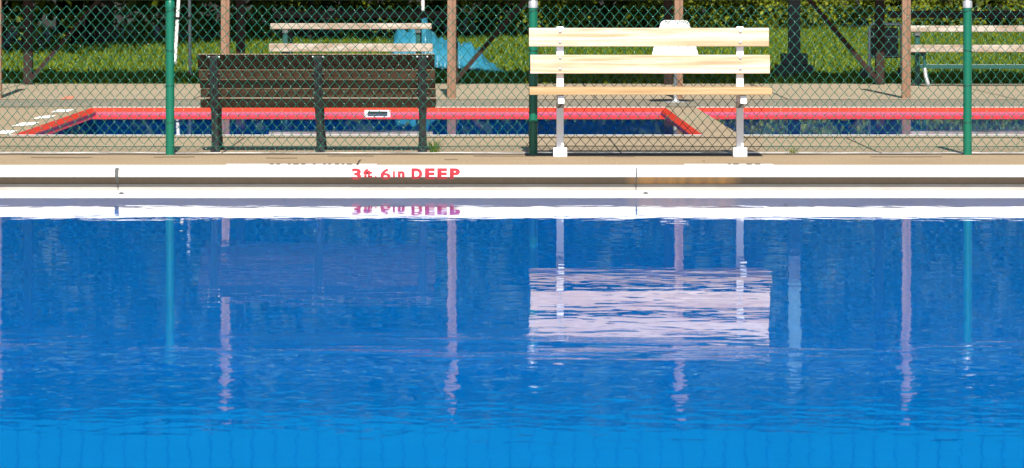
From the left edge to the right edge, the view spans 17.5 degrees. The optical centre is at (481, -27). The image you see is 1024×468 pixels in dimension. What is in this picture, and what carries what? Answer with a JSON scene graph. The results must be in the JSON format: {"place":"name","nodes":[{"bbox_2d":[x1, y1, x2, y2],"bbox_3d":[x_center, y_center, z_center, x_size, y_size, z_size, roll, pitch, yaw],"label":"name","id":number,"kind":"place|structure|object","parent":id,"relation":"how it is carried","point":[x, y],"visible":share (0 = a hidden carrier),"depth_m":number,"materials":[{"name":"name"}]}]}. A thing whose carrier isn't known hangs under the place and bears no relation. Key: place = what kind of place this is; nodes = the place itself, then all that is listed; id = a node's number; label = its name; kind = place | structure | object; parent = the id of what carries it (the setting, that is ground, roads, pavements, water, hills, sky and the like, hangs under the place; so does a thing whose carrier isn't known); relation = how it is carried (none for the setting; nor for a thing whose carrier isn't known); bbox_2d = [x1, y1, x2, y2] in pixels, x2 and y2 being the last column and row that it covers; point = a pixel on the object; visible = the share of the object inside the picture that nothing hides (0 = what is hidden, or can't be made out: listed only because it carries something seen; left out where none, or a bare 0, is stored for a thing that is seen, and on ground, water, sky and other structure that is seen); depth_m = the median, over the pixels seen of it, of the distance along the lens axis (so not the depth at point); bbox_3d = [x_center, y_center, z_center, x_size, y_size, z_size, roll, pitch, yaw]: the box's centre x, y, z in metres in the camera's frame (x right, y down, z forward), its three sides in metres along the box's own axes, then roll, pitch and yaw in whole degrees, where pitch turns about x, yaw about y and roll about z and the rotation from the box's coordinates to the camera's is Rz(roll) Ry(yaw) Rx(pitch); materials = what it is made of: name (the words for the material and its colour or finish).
{"place":"outdoors","nodes":[
{"label":"outdoors","id":0,"kind":"place"},
{"bbox_2d":[0,197,1023,467],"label":"water","id":1,"kind":"structure","parent":0,"point":[510,331],"depth_m":14.22,"materials":[{"name":"blue liquid"}]},
{"bbox_2d":[0,107,1023,151],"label":"walkway","id":2,"kind":"structure","parent":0,"point":[452,144],"depth_m":26.65,"materials":[{"name":"concrete"}]},
{"bbox_2d":[0,109,73,133],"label":"white paint patch","id":3,"kind":"object","parent":2,"relation":"on","point":[23,124],"visible":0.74,"depth_m":30.15,"materials":[{"name":"white paint"}]},
{"bbox_2d":[197,54,435,151],"bbox_3d":[-1.244,0.980,25.348,1.798,0.753,0.540,0,0,0],"label":"park bench","id":4,"kind":"object","parent":2,"relation":"on","point":[324,75],"visible":0.87,"depth_m":25.16,"materials":[{"name":"brown wood"}]},
{"bbox_2d":[426,137,446,151],"bbox_3d":[-0.346,1.291,25.143,0.219,0.119,0.228,0,0,-37],"label":"grass tuft","id":5,"kind":"object","parent":2,"relation":"on","point":[438,148],"visible":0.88,"depth_m":25.13,"materials":[{"name":"green plant"}]},
{"bbox_2d":[0,137,1022,137],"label":"deck joint","id":6,"kind":"object","parent":2,"relation":"on","point":[512,137],"visible":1,"depth_m":27.38,"materials":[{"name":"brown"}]},
{"bbox_2d":[0,100,1023,106],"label":"grey paving strip","id":7,"kind":"object","parent":2,"relation":"on","point":[573,103],"visible":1,"depth_m":34.56,"materials":[{"name":"concrete"}]},
{"bbox_2d":[652,20,697,102],"bbox_3d":[2.038,0.919,34.862,0.492,0.862,0.458,0,0,0],"label":"pedestal chair","id":8,"kind":"object","parent":7,"relation":"on","point":[672,24],"visible":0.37,"depth_m":35.03,"materials":[{"name":"plastic"}]},
{"bbox_2d":[0,152,1023,152],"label":"edge line","id":9,"kind":"object","parent":2,"relation":"on","point":[503,152],"visible":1,"depth_m":25.08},
{"bbox_2d":[4,83,1022,152],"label":"slab joint","id":10,"kind":"object","parent":2,"relation":"on","point":[609,138],"visible":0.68,"depth_m":27.04,"materials":[{"name":"brown"}]},
{"bbox_2d":[0,154,1023,164],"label":"pool deck","id":11,"kind":"structure","parent":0,"point":[492,159],"depth_m":24.21,"materials":[{"name":"beige concrete"}]},
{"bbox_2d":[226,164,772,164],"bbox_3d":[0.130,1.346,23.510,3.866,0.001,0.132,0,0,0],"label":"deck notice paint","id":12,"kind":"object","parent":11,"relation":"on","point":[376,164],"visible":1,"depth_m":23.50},
{"bbox_2d":[0,165,1023,196],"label":"pool gutter","id":13,"kind":"object","parent":11,"relation":"on","point":[511,180],"visible":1,"depth_m":23.40,"materials":[{"name":"white ceramic"}]},
{"bbox_2d":[0,0,1023,154],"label":"chain link fence","id":14,"kind":"object","parent":11,"relation":"on","point":[967,70],"visible":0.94,"depth_m":24.81,"materials":[{"name":"green metal"}]},
{"bbox_2d":[0,153,1023,153],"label":"edge grime","id":15,"kind":"object","parent":11,"relation":"on","point":[506,153],"visible":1,"depth_m":24.94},
{"bbox_2d":[165,155,941,156],"bbox_3d":[0.044,1.345,24.299,6.710,0.001,0.740,0,0,0],"label":"hairline crack","id":16,"kind":"object","parent":11,"relation":"on","point":[531,155],"visible":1,"depth_m":24.51,"materials":[{"name":"brown"}]},
{"bbox_2d":[529,27,771,156],"bbox_3d":[1.237,0.869,24.382,1.775,0.961,0.448,0,0,0],"label":"park bench","id":17,"kind":"object","parent":11,"relation":"on","point":[560,64],"visible":1,"depth_m":24.49,"materials":[{"name":"beige wood"}]},
{"bbox_2d":[0,84,1023,99],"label":"concrete slab","id":18,"kind":"structure","parent":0,"point":[506,92],"depth_m":37.88,"materials":[{"name":"beige concrete"}]},
{"bbox_2d":[0,0,1,97],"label":"timber post","id":19,"kind":"object","parent":18,"relation":"on","point":[1,48],"visible":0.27,"depth_m":36.09,"materials":[{"name":"brown wood"}]},
{"bbox_2d":[221,0,229,97],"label":"timber post","id":20,"kind":"object","parent":18,"relation":"on","point":[226,16],"depth_m":36.06,"materials":[{"name":"brown wood"}]},
{"bbox_2d":[269,6,446,53],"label":"bleacher","id":21,"kind":"object","parent":18,"relation":"on","point":[290,46],"visible":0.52,"depth_m":40.18,"materials":[{"name":"brown wood"}]},
{"bbox_2d":[447,0,455,97],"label":"timber post","id":22,"kind":"object","parent":18,"relation":"on","point":[451,4],"visible":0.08,"depth_m":36.06,"materials":[{"name":"brown wood"}]},
{"bbox_2d":[23,0,883,84],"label":"picnic shelter","id":23,"kind":"object","parent":18,"relation":"on","point":[668,5],"visible":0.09,"depth_m":40.57,"materials":[{"name":"brown wood"}]},
{"bbox_2d":[674,0,682,97],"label":"timber post","id":24,"kind":"object","parent":18,"relation":"on","point":[678,4],"visible":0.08,"depth_m":36.06,"materials":[{"name":"brown wood"}]},
{"bbox_2d":[901,0,910,97],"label":"timber post","id":25,"kind":"object","parent":18,"relation":"on","point":[907,45],"visible":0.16,"depth_m":36.06,"materials":[{"name":"brown wood"}]},
{"bbox_2d":[888,11,1023,86],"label":"bench","id":26,"kind":"object","parent":18,"relation":"on","point":[922,51],"visible":0.65,"depth_m":40.26,"materials":[{"name":"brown wood"}]},
{"bbox_2d":[2,24,1023,83],"bbox_3d":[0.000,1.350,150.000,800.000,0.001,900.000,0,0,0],"label":"lawn","id":27,"kind":"structure","parent":0,"point":[630,77],"depth_m":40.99,"materials":[{"name":"plant"}]},
{"bbox_2d":[174,0,179,63],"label":"white pole","id":28,"kind":"object","parent":27,"relation":"on","point":[176,26],"visible":0.65,"depth_m":48.85,"materials":[{"name":"metal"}]},
{"bbox_2d":[188,0,191,74],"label":"grey pole","id":29,"kind":"object","parent":27,"relation":"on","point":[189,37],"visible":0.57,"depth_m":43.32,"materials":[{"name":"metal"}]},
{"bbox_2d":[421,0,424,18],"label":"white pole","id":30,"kind":"object","parent":27,"relation":"on","point":[423,4],"visible":0.04,"depth_m":48.13,"materials":[{"name":"metal"}]},
{"bbox_2d":[391,18,502,72],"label":"tarp heap","id":31,"kind":"object","parent":27,"relation":"on","point":[438,46],"visible":0.46,"depth_m":45.12,"materials":[{"name":"blue plastic"}]},
{"bbox_2d":[774,0,813,77],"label":"trunk","id":32,"kind":"object","parent":27,"relation":"on","point":[794,39],"visible":0.67,"depth_m":43.03,"materials":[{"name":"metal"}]},
{"bbox_2d":[860,23,900,78],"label":"trash can","id":33,"kind":"object","parent":27,"relation":"on","point":[893,40],"visible":0.53,"depth_m":42.30,"materials":[{"name":"metal"}]},
{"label":"wading pool basin","id":34,"kind":"structure","parent":27,"relation":"in","visible":0},
{"bbox_2d":[33,112,1023,134],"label":"faded pool wall","id":35,"kind":"structure","parent":34,"relation":"on","point":[538,113],"depth_m":33.51,"materials":[{"name":"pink paint"}]},
{"bbox_2d":[365,110,389,113],"bbox_3d":[-1.045,1.399,33.503,0.259,0.053,0.022,0,0,0],"label":"pool skimmer","id":36,"kind":"object","parent":35,"relation":"attached to","point":[377,112],"visible":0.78,"depth_m":33.50,"materials":[{"name":"white plastic"}]},
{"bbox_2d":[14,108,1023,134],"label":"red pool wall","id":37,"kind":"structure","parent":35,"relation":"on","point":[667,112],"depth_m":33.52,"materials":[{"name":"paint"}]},
{"bbox_2d":[2,0,1023,51],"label":"forest floor","id":38,"kind":"structure","parent":0,"point":[46,22],"depth_m":85.04,"materials":[{"name":"green plant"}]},
{"bbox_2d":[48,0,83,42],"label":"tree","id":39,"kind":"object","parent":38,"relation":"on","point":[64,4],"visible":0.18,"depth_m":64.60,"materials":[{"name":"green plant"}]},
{"bbox_2d":[5,0,216,44],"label":"tree","id":40,"kind":"object","parent":38,"relation":"on","point":[105,34],"visible":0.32,"depth_m":62.52,"materials":[{"name":"green plant"}]},
{"bbox_2d":[293,0,365,38],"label":"tree","id":41,"kind":"object","parent":38,"relation":"on","point":[310,32],"visible":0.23,"depth_m":67.98,"materials":[{"name":"green plant"}]},
{"bbox_2d":[339,0,365,31],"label":"tree","id":42,"kind":"object","parent":38,"relation":"on","point":[341,9],"depth_m":77.45,"materials":[{"name":"green plant"}]},
{"bbox_2d":[474,0,506,35],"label":"tree","id":43,"kind":"object","parent":38,"relation":"on","point":[486,12],"depth_m":71.09,"materials":[{"name":"green plant"}]},
{"bbox_2d":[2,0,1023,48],"bbox_3d":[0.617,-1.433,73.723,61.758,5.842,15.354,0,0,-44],"label":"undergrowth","id":44,"kind":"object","parent":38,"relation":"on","point":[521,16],"visible":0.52,"depth_m":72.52,"materials":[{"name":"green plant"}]},
{"bbox_2d":[887,0,900,18],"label":"tree","id":45,"kind":"object","parent":38,"relation":"on","point":[895,3],"depth_m":95.52,"materials":[{"name":"green plant"}]},
{"bbox_2d":[38,114,1023,134],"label":"wading pool water","id":46,"kind":"structure","parent":0,"point":[550,121],"depth_m":31.09,"materials":[{"name":"blue liquid"}]}
]}

